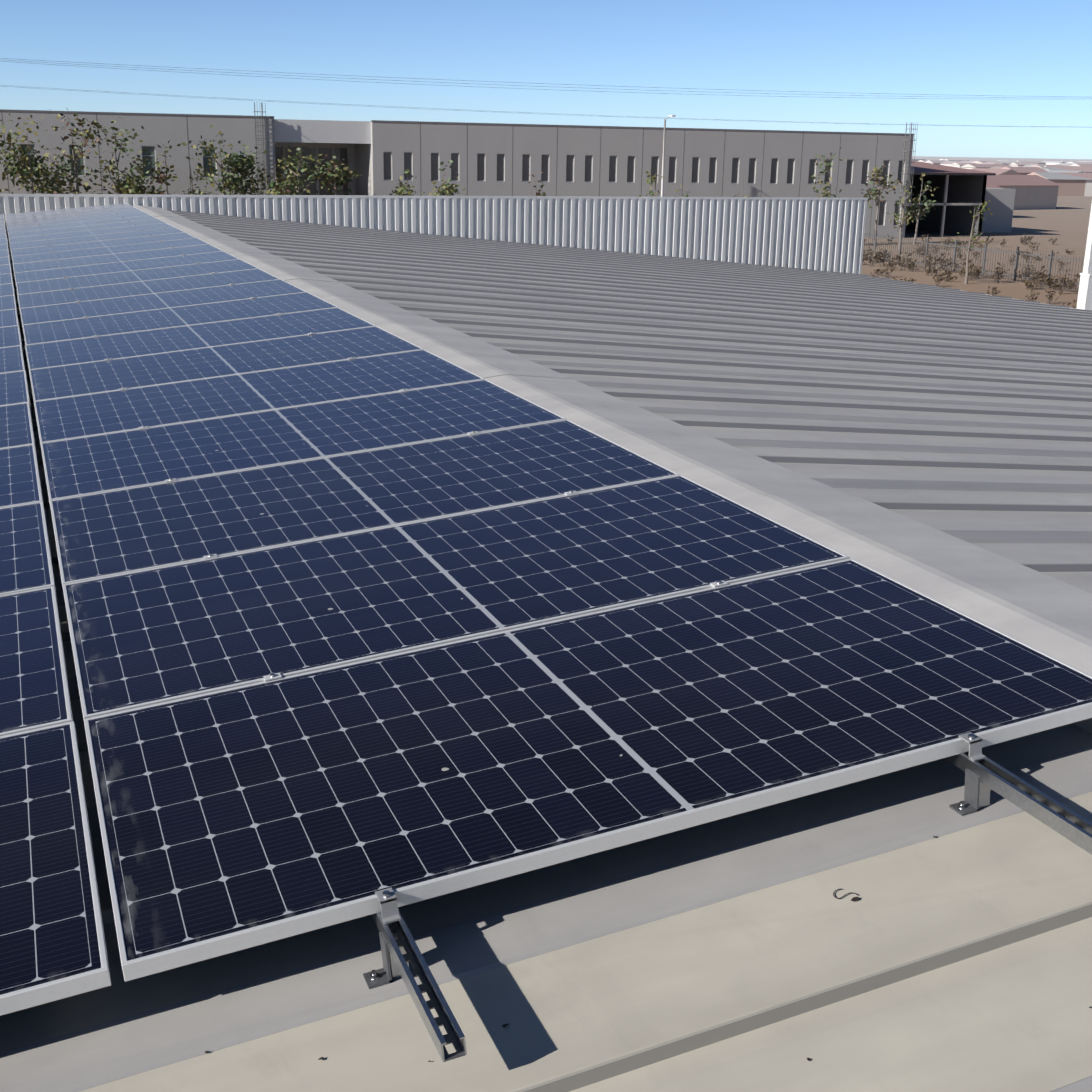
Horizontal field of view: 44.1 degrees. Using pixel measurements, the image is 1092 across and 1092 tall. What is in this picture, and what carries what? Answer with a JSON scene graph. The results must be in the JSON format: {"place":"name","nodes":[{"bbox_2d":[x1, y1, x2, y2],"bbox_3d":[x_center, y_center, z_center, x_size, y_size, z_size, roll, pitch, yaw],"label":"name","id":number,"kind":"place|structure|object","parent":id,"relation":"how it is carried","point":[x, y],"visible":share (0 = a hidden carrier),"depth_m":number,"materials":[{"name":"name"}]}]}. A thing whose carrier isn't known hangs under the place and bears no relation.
{"place":"outdoors","nodes":[
{"label":"outdoors","id":0,"kind":"place"},
{"bbox_2d":[0,102,275,194],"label":"building","id":1,"kind":"structure","parent":0,"point":[251,132],"depth_m":92.68,"materials":[{"name":"grey concrete"}]},
{"bbox_2d":[0,220,1091,1091],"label":"roof slope","id":2,"kind":"structure","parent":0,"point":[744,952],"depth_m":2.51,"materials":[{"name":"beige metal"}]},
{"bbox_2d":[0,233,6,238],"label":"solar panel","id":3,"kind":"object","parent":2,"relation":"on","point":[3,235],"visible":0.67,"depth_m":20.40,"materials":[{"name":"glass"}]},
{"bbox_2d":[0,238,7,243],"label":"solar panel","id":4,"kind":"object","parent":2,"relation":"on","point":[3,240],"visible":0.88,"depth_m":19.30,"materials":[{"name":"glass"}]},
{"bbox_2d":[0,244,8,249],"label":"solar panel","id":5,"kind":"object","parent":2,"relation":"on","point":[3,246],"visible":0.65,"depth_m":18.27,"materials":[{"name":"glass"}]},
{"bbox_2d":[0,256,9,264],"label":"solar panel","id":6,"kind":"object","parent":2,"relation":"on","point":[4,260],"visible":0.81,"depth_m":16.25,"materials":[{"name":"glass"}]},
{"bbox_2d":[0,250,9,256],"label":"solar panel","id":7,"kind":"object","parent":2,"relation":"on","point":[4,253],"visible":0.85,"depth_m":17.27,"materials":[{"name":"glass"}]},
{"bbox_2d":[0,264,11,273],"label":"solar panel","id":8,"kind":"object","parent":2,"relation":"on","point":[4,269],"visible":0.79,"depth_m":15.20,"materials":[{"name":"glass"}]},
{"bbox_2d":[0,273,12,283],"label":"solar panel","id":9,"kind":"object","parent":2,"relation":"on","point":[6,278],"visible":0.73,"depth_m":14.18,"materials":[{"name":"glass"}]},
{"bbox_2d":[0,283,14,295],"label":"solar panel","id":10,"kind":"object","parent":2,"relation":"on","point":[6,289],"visible":0.75,"depth_m":13.15,"materials":[{"name":"glass"}]},
{"bbox_2d":[0,295,16,309],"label":"solar panel","id":11,"kind":"object","parent":2,"relation":"on","point":[8,302],"visible":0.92,"depth_m":12.11,"materials":[{"name":"glass"}]},
{"bbox_2d":[0,309,18,326],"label":"solar panel","id":12,"kind":"object","parent":2,"relation":"on","point":[9,317],"visible":0.79,"depth_m":11.07,"materials":[{"name":"glass"}]},
{"bbox_2d":[0,325,22,349],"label":"solar panel","id":13,"kind":"object","parent":2,"relation":"on","point":[10,336],"visible":0.92,"depth_m":10.04,"materials":[{"name":"glass"}]},
{"bbox_2d":[0,345,24,372],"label":"solar panel","id":14,"kind":"object","parent":2,"relation":"on","point":[11,359],"visible":0.77,"depth_m":9.00,"materials":[{"name":"glass"}]},
{"bbox_2d":[0,370,30,407],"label":"solar panel","id":15,"kind":"object","parent":2,"relation":"on","point":[13,387],"visible":0.92,"depth_m":7.96,"materials":[{"name":"glass"}]},
{"bbox_2d":[0,402,35,448],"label":"solar panel","id":16,"kind":"object","parent":2,"relation":"on","point":[16,427],"visible":0.79,"depth_m":6.93,"materials":[{"name":"glass"}]},
{"bbox_2d":[0,444,42,507],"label":"solar panel","id":17,"kind":"object","parent":2,"relation":"on","point":[20,483],"visible":0.75,"depth_m":5.89,"materials":[{"name":"glass"}]},
{"bbox_2d":[0,501,55,594],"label":"solar panel","id":18,"kind":"object","parent":2,"relation":"on","point":[25,560],"visible":0.92,"depth_m":4.84,"materials":[{"name":"glass"}]},
{"bbox_2d":[0,586,72,735],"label":"solar panel","id":19,"kind":"object","parent":2,"relation":"on","point":[34,690],"visible":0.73,"depth_m":3.79,"materials":[{"name":"glass"}]},
{"bbox_2d":[0,721,110,1015],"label":"solar panel","id":20,"kind":"object","parent":2,"relation":"on","point":[52,943],"visible":1,"depth_m":2.70,"materials":[{"name":"glass"}]},
{"bbox_2d":[5,203,130,217],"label":"solar panel","id":21,"kind":"object","parent":2,"relation":"on","point":[65,210],"visible":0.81,"depth_m":25.92,"materials":[{"name":"glass"}]},
{"bbox_2d":[6,206,136,220],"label":"solar panel","id":22,"kind":"object","parent":2,"relation":"on","point":[68,213],"visible":0.65,"depth_m":24.90,"materials":[{"name":"glass"}]},
{"bbox_2d":[6,209,142,223],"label":"solar panel","id":23,"kind":"object","parent":2,"relation":"on","point":[73,216],"visible":0.62,"depth_m":23.86,"materials":[{"name":"glass"}]},
{"bbox_2d":[7,212,148,230],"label":"solar panel","id":24,"kind":"object","parent":2,"relation":"on","point":[49,222],"visible":0.75,"depth_m":22.83,"materials":[{"name":"glass"}]},
{"bbox_2d":[7,215,157,232],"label":"solar panel","id":25,"kind":"object","parent":2,"relation":"on","point":[76,224],"visible":0.77,"depth_m":21.80,"materials":[{"name":"glass"}]},
{"bbox_2d":[8,219,165,237],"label":"solar panel","id":26,"kind":"object","parent":2,"relation":"on","point":[81,228],"visible":0.58,"depth_m":20.77,"materials":[{"name":"glass"}]},
{"bbox_2d":[9,223,173,242],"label":"solar panel","id":27,"kind":"object","parent":2,"relation":"on","point":[87,232],"visible":0.6,"depth_m":19.74,"materials":[{"name":"glass"}]},
{"bbox_2d":[9,227,183,249],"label":"solar panel","id":28,"kind":"object","parent":2,"relation":"on","point":[79,239],"visible":0.81,"depth_m":18.69,"materials":[{"name":"glass"}]},
{"bbox_2d":[11,232,195,255],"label":"solar panel","id":29,"kind":"object","parent":2,"relation":"on","point":[93,244],"visible":0.81,"depth_m":17.68,"materials":[{"name":"glass"}]},
{"bbox_2d":[12,238,208,263],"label":"solar panel","id":30,"kind":"object","parent":2,"relation":"on","point":[104,250],"visible":0.75,"depth_m":16.64,"materials":[{"name":"glass"}]},
{"bbox_2d":[13,244,222,272],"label":"solar panel","id":31,"kind":"object","parent":2,"relation":"on","point":[106,258],"visible":0.67,"depth_m":15.61,"materials":[{"name":"glass"}]},
{"bbox_2d":[14,251,238,282],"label":"solar panel","id":32,"kind":"object","parent":2,"relation":"on","point":[55,273],"visible":0.85,"depth_m":14.58,"materials":[{"name":"glass"}]},
{"bbox_2d":[16,259,257,294],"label":"solar panel","id":33,"kind":"object","parent":2,"relation":"on","point":[125,277],"visible":0.65,"depth_m":13.54,"materials":[{"name":"glass"}]},
{"bbox_2d":[17,268,279,308],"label":"solar panel","id":34,"kind":"object","parent":2,"relation":"on","point":[132,288],"visible":0.81,"depth_m":12.51,"materials":[{"name":"glass"}]},
{"bbox_2d":[20,279,306,326],"bbox_3d":[-3.278,-2.081,11.509,2.278,0.035,1.142,-11,19,-19],"label":"solar panel","id":35,"kind":"object","parent":2,"relation":"on","point":[90,308],"visible":0.67,"depth_m":11.48,"materials":[{"name":"glass"}]},
{"bbox_2d":[22,292,337,344],"bbox_3d":[-2.855,-1.771,10.481,2.278,0.037,1.142,-11,19,-19],"label":"solar panel","id":36,"kind":"object","parent":2,"relation":"on","point":[68,329],"visible":0.79,"depth_m":10.44,"materials":[{"name":"glass"}]},
{"bbox_2d":[25,307,375,369],"bbox_3d":[-2.435,-1.458,9.451,2.278,0.035,1.142,-11,19,-19],"label":"solar panel","id":37,"kind":"object","parent":2,"relation":"on","point":[101,348],"visible":0.67,"depth_m":9.41,"materials":[{"name":"glass"}]},
{"bbox_2d":[29,326,422,400],"bbox_3d":[-2.014,-1.148,8.424,2.278,0.035,1.142,-11,19,-19],"label":"solar panel","id":38,"kind":"object","parent":2,"relation":"on","point":[47,383],"visible":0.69,"depth_m":8.37,"materials":[{"name":"glass"}]},
{"bbox_2d":[34,349,484,444],"bbox_3d":[-1.592,-0.837,7.396,2.278,0.037,1.142,-11,19,-19],"label":"solar panel","id":39,"kind":"object","parent":2,"relation":"on","point":[70,417],"visible":0.77,"depth_m":7.33,"materials":[{"name":"glass"}]},
{"bbox_2d":[40,379,565,502],"bbox_3d":[-1.169,-0.526,6.365,2.278,0.036,1.142,-11,19,-19],"label":"solar panel","id":40,"kind":"object","parent":2,"relation":"on","point":[86,465],"visible":0.83,"depth_m":6.29,"materials":[{"name":"glass"}]},
{"bbox_2d":[50,419,679,586],"bbox_3d":[-0.747,-0.214,5.337,2.278,0.036,1.142,-11,19,-19],"label":"solar panel","id":41,"kind":"object","parent":2,"relation":"on","point":[116,532],"visible":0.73,"depth_m":5.25,"materials":[{"name":"glass"}]},
{"bbox_2d":[363,932,408,988],"bbox_3d":[-0.303,0.772,2.532,0.082,0.084,0.044,-11,19,-19],"label":"seam bracket","id":42,"kind":"object","parent":2,"relation":"on","point":[387,972],"visible":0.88,"depth_m":2.53,"materials":[{"name":"silver metal"}]},
{"bbox_2d":[371,910,466,1061],"bbox_3d":[-5.090,-2.825,14.254,0.041,0.036,27.057,-11,19,-19],"label":"rail","id":43,"kind":"object","parent":2,"relation":"on","point":[445,1018],"visible":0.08,"depth_m":2.35,"materials":[{"name":"metal"}]},
{"bbox_2d":[165,478,176,481],"bbox_3d":[-1.567,-0.262,5.636,0.044,0.045,0.030,-11,19,-19],"label":"clamp","id":44,"kind":"object","parent":43,"relation":"on","point":[170,479],"visible":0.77,"depth_m":5.62,"materials":[{"name":"metal"}]},
{"bbox_2d":[203,554,216,559],"bbox_3d":[-1.145,0.050,4.607,0.044,0.045,0.030,-11,19,-19],"label":"clamp","id":45,"kind":"object","parent":43,"relation":"on","point":[209,556],"visible":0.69,"depth_m":4.59,"materials":[{"name":"metal"}]},
{"bbox_2d":[263,673,281,680],"bbox_3d":[-0.724,0.361,3.579,0.044,0.045,0.030,-11,19,-19],"label":"clamp","id":46,"kind":"object","parent":43,"relation":"on","point":[272,676],"visible":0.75,"depth_m":3.57,"materials":[{"name":"metal"}]},
{"bbox_2d":[375,888,400,923],"bbox_3d":[-0.298,0.675,2.541,0.032,0.047,0.054,-11,19,-19],"label":"end clamp","id":47,"kind":"object","parent":43,"relation":"on","point":[387,898],"visible":0.94,"depth_m":2.53,"materials":[{"name":"metal"}]},
{"bbox_2d":[0,194,867,273],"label":"gable parapet","id":48,"kind":"object","parent":2,"relation":"on","point":[823,234],"visible":0.54,"depth_m":31.42,"materials":[{"name":"grey metal"}]},
{"bbox_2d":[62,475,849,718],"bbox_3d":[-0.325,0.096,4.309,2.278,0.035,1.142,-11,19,-19],"label":"solar panel","id":49,"kind":"object","parent":2,"relation":"on","point":[146,637],"visible":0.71,"depth_m":4.20,"materials":[{"name":"glass"}]},
{"bbox_2d":[84,558,1091,981],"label":"solar panel","id":50,"kind":"object","parent":2,"relation":"on","point":[252,814],"visible":1,"depth_m":3.11,"materials":[{"name":"glass"}]},
{"bbox_2d":[205,836,1091,1061],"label":"roof debris","id":51,"kind":"object","parent":2,"relation":"on","point":[808,1059],"visible":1,"depth_m":2.39,"materials":[{"name":"brown"}]},
{"bbox_2d":[833,888,857,898],"bbox_3d":[0.599,0.697,2.709,0.048,0.006,0.032,-2,17,-11],"label":"wire scrap","id":52,"kind":"object","parent":2,"relation":"on","point":[842,896],"visible":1,"depth_m":2.70,"materials":[{"name":"grey metal"}]},
{"bbox_2d":[949,769,989,815],"bbox_3d":[0.937,0.538,2.969,0.082,0.084,0.044,-11,19,-19],"label":"seam bracket","id":53,"kind":"object","parent":2,"relation":"on","point":[976,794],"visible":0.98,"depth_m":2.97,"materials":[{"name":"silver metal"}]},
{"bbox_2d":[944,751,1091,854],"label":"rail","id":54,"kind":"object","parent":2,"relation":"on","point":[1055,815],"visible":0.29,"depth_m":2.81,"materials":[{"name":"metal"}]},
{"bbox_2d":[467,431,478,434],"bbox_3d":[-0.327,-0.496,6.072,0.044,0.045,0.030,-11,19,-19],"label":"clamp","id":55,"kind":"object","parent":54,"relation":"on","point":[473,432],"visible":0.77,"depth_m":6.06,"materials":[{"name":"metal"}]},
{"bbox_2d":[564,490,577,494],"bbox_3d":[0.094,-0.185,5.044,0.044,0.045,0.030,-11,19,-19],"label":"clamp","id":56,"kind":"object","parent":54,"relation":"on","point":[570,492],"visible":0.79,"depth_m":5.03,"materials":[{"name":"metal"}]},
{"bbox_2d":[710,580,727,586],"bbox_3d":[0.516,0.126,4.016,0.044,0.045,0.030,-11,19,-19],"label":"clamp","id":57,"kind":"object","parent":54,"relation":"on","point":[718,583],"visible":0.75,"depth_m":4.00,"materials":[{"name":"metal"}]},
{"bbox_2d":[959,732,985,760],"bbox_3d":[0.941,0.440,2.978,0.032,0.047,0.054,-11,19,-19],"label":"end clamp","id":58,"kind":"object","parent":54,"relation":"on","point":[975,745],"visible":0.94,"depth_m":2.97,"materials":[{"name":"metal"}]},
{"bbox_2d":[0,0,1091,158],"label":"sky","id":59,"kind":"structure","parent":0,"point":[1028,52],"materials":[{"name":"blue"}]},
{"bbox_2d":[168,210,1091,593],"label":"roof slope","id":60,"kind":"structure","parent":0,"point":[964,416],"depth_m":11.12,"materials":[{"name":"grey metal"}]},
{"bbox_2d":[133,205,1091,733],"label":"ridge cap","id":61,"kind":"object","parent":60,"relation":"on","point":[1041,611],"visible":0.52,"depth_m":5.30,"materials":[{"name":"grey metal"}]},
{"bbox_2d":[861,156,1091,307],"bbox_3d":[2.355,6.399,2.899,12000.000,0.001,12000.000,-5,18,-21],"label":"ground","id":62,"kind":"structure","parent":0,"point":[1065,222],"depth_m":104.66,"materials":[{"name":"brown soil"}]},
{"bbox_2d":[0,114,67,193],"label":"yard tree","id":63,"kind":"object","parent":62,"relation":"on","point":[22,163],"visible":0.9,"depth_m":83.77,"materials":[{"name":"green plant"}]},
{"bbox_2d":[25,147,78,193],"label":"yard tree","id":64,"kind":"object","parent":62,"relation":"on","point":[60,167],"visible":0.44,"depth_m":86.54,"materials":[{"name":"green plant"}]},
{"bbox_2d":[23,108,120,193],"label":"yard tree","id":65,"kind":"object","parent":62,"relation":"on","point":[80,155],"visible":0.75,"depth_m":84.99,"materials":[{"name":"green plant"}]},
{"bbox_2d":[79,118,159,193],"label":"yard tree","id":66,"kind":"object","parent":62,"relation":"on","point":[129,182],"visible":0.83,"depth_m":86.44,"materials":[{"name":"green plant"}]},
{"bbox_2d":[122,151,158,193],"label":"yard tree","id":67,"kind":"object","parent":62,"relation":"on","point":[153,186],"visible":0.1,"depth_m":88.70,"materials":[{"name":"green plant"}]},
{"bbox_2d":[136,140,210,194],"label":"yard tree","id":68,"kind":"object","parent":62,"relation":"on","point":[162,178],"visible":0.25,"depth_m":87.08,"materials":[{"name":"green plant"}]},
{"bbox_2d":[181,163,213,194],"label":"yard tree","id":69,"kind":"object","parent":62,"relation":"on","point":[197,176],"visible":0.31,"depth_m":89.38,"materials":[{"name":"green plant"}]},
{"bbox_2d":[181,125,263,194],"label":"yard tree","id":70,"kind":"object","parent":62,"relation":"on","point":[228,184],"visible":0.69,"depth_m":88.85,"materials":[{"name":"green plant"}]},
{"bbox_2d":[224,141,270,194],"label":"yard tree","id":71,"kind":"object","parent":62,"relation":"on","point":[250,163],"visible":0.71,"depth_m":89.98,"materials":[{"name":"green plant"}]},
{"bbox_2d":[264,169,291,194],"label":"yard tree","id":72,"kind":"object","parent":62,"relation":"on","point":[277,191],"visible":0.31,"depth_m":89.27,"materials":[{"name":"green plant"}]},
{"bbox_2d":[264,143,329,194],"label":"yard tree","id":73,"kind":"object","parent":62,"relation":"on","point":[291,167],"visible":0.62,"depth_m":93.67,"materials":[{"name":"green plant"}]},
{"bbox_2d":[274,119,370,194],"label":"entrance link","id":74,"kind":"object","parent":62,"relation":"on","point":[337,139],"visible":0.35,"depth_m":101.15,"materials":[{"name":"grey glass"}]},
{"bbox_2d":[304,154,361,194],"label":"yard tree","id":75,"kind":"object","parent":62,"relation":"on","point":[340,173],"visible":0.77,"depth_m":94.96,"materials":[{"name":"green plant"}]},
{"bbox_2d":[389,169,424,195],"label":"yard tree","id":76,"kind":"object","parent":62,"relation":"on","point":[405,188],"visible":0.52,"depth_m":93.76,"materials":[{"name":"green plant"}]},
{"bbox_2d":[428,159,465,195],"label":"yard tree","id":77,"kind":"object","parent":62,"relation":"on","point":[450,190],"visible":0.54,"depth_m":94.60,"materials":[{"name":"green plant"}]},
{"bbox_2d":[528,172,545,195],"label":"yard tree","id":78,"kind":"object","parent":62,"relation":"on","point":[538,193],"visible":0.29,"depth_m":96.60,"materials":[{"name":"green plant"}]},
{"bbox_2d":[354,120,917,237],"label":"building","id":79,"kind":"structure","parent":62,"relation":"on","point":[495,159],"depth_m":105.83,"materials":[{"name":"grey concrete"}]},
{"bbox_2d":[639,169,662,196],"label":"yard tree","id":80,"kind":"object","parent":62,"relation":"on","point":[654,182],"visible":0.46,"depth_m":99.76,"materials":[{"name":"green plant"}]},
{"bbox_2d":[661,115,675,196],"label":"street light","id":81,"kind":"object","parent":62,"relation":"on","point":[662,180],"visible":0.62,"depth_m":104.53,"materials":[{"name":"paint"}]},
{"bbox_2d":[669,185,690,196],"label":"tree","id":82,"kind":"object","parent":62,"relation":"on","point":[686,194],"visible":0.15,"depth_m":93.14,"materials":[{"name":"green plant"}]},
{"bbox_2d":[810,148,845,197],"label":"yard tree","id":83,"kind":"object","parent":62,"relation":"on","point":[828,194],"visible":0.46,"depth_m":103.46,"materials":[{"name":"green plant"}]},
{"bbox_2d":[861,163,905,244],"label":"yard tree","id":84,"kind":"object","parent":62,"relation":"on","point":[880,182],"visible":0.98,"depth_m":105.82,"materials":[{"name":"green plant"}]},
{"bbox_2d":[887,178,915,248],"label":"tree","id":85,"kind":"object","parent":62,"relation":"on","point":[904,216],"visible":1,"depth_m":101.97,"materials":[{"name":"green plant"}]},
{"bbox_2d":[907,173,938,243],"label":"yard tree","id":86,"kind":"object","parent":62,"relation":"on","point":[918,213],"visible":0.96,"depth_m":108.31,"materials":[{"name":"green plant"}]},
{"bbox_2d":[905,161,995,236],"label":"open shed","id":87,"kind":"structure","parent":62,"relation":"on","point":[959,195],"depth_m":123.07,"materials":[{"name":"metal"}]},
{"bbox_2d":[947,200,992,283],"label":"tree","id":88,"kind":"object","parent":62,"relation":"on","point":[968,250],"visible":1,"depth_m":75.16,"materials":[{"name":"green plant"}]},
{"bbox_2d":[862,233,1079,307],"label":"dry brush","id":89,"kind":"object","parent":62,"relation":"on","point":[1042,279],"visible":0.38,"depth_m":80.83,"materials":[{"name":"brown plant"}]},
{"bbox_2d":[863,232,1083,289],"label":"iron railing","id":90,"kind":"object","parent":62,"relation":"on","point":[985,249],"visible":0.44,"depth_m":80.87,"materials":[{"name":"metal"}]},
{"bbox_2d":[1076,203,1091,309],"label":"annex parapet screen","id":91,"kind":"object","parent":62,"relation":"on","point":[1084,300],"visible":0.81,"depth_m":27.38,"materials":[{"name":"white metal"}]},
{"bbox_2d":[912,158,1091,232],"bbox_3d":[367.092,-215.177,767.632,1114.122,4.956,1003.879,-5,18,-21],"label":"distant buildings","id":92,"kind":"structure","parent":0,"point":[1011,186],"depth_m":187.62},
{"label":"utility poles","id":93,"kind":"object","parent":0,"visible":0},
{"bbox_2d":[2,58,1064,126],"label":"power cables","id":94,"kind":"object","parent":93,"relation":"hanging from","point":[495,87],"visible":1,"depth_m":75.47,"materials":[{"name":"grey metal"}]}
]}

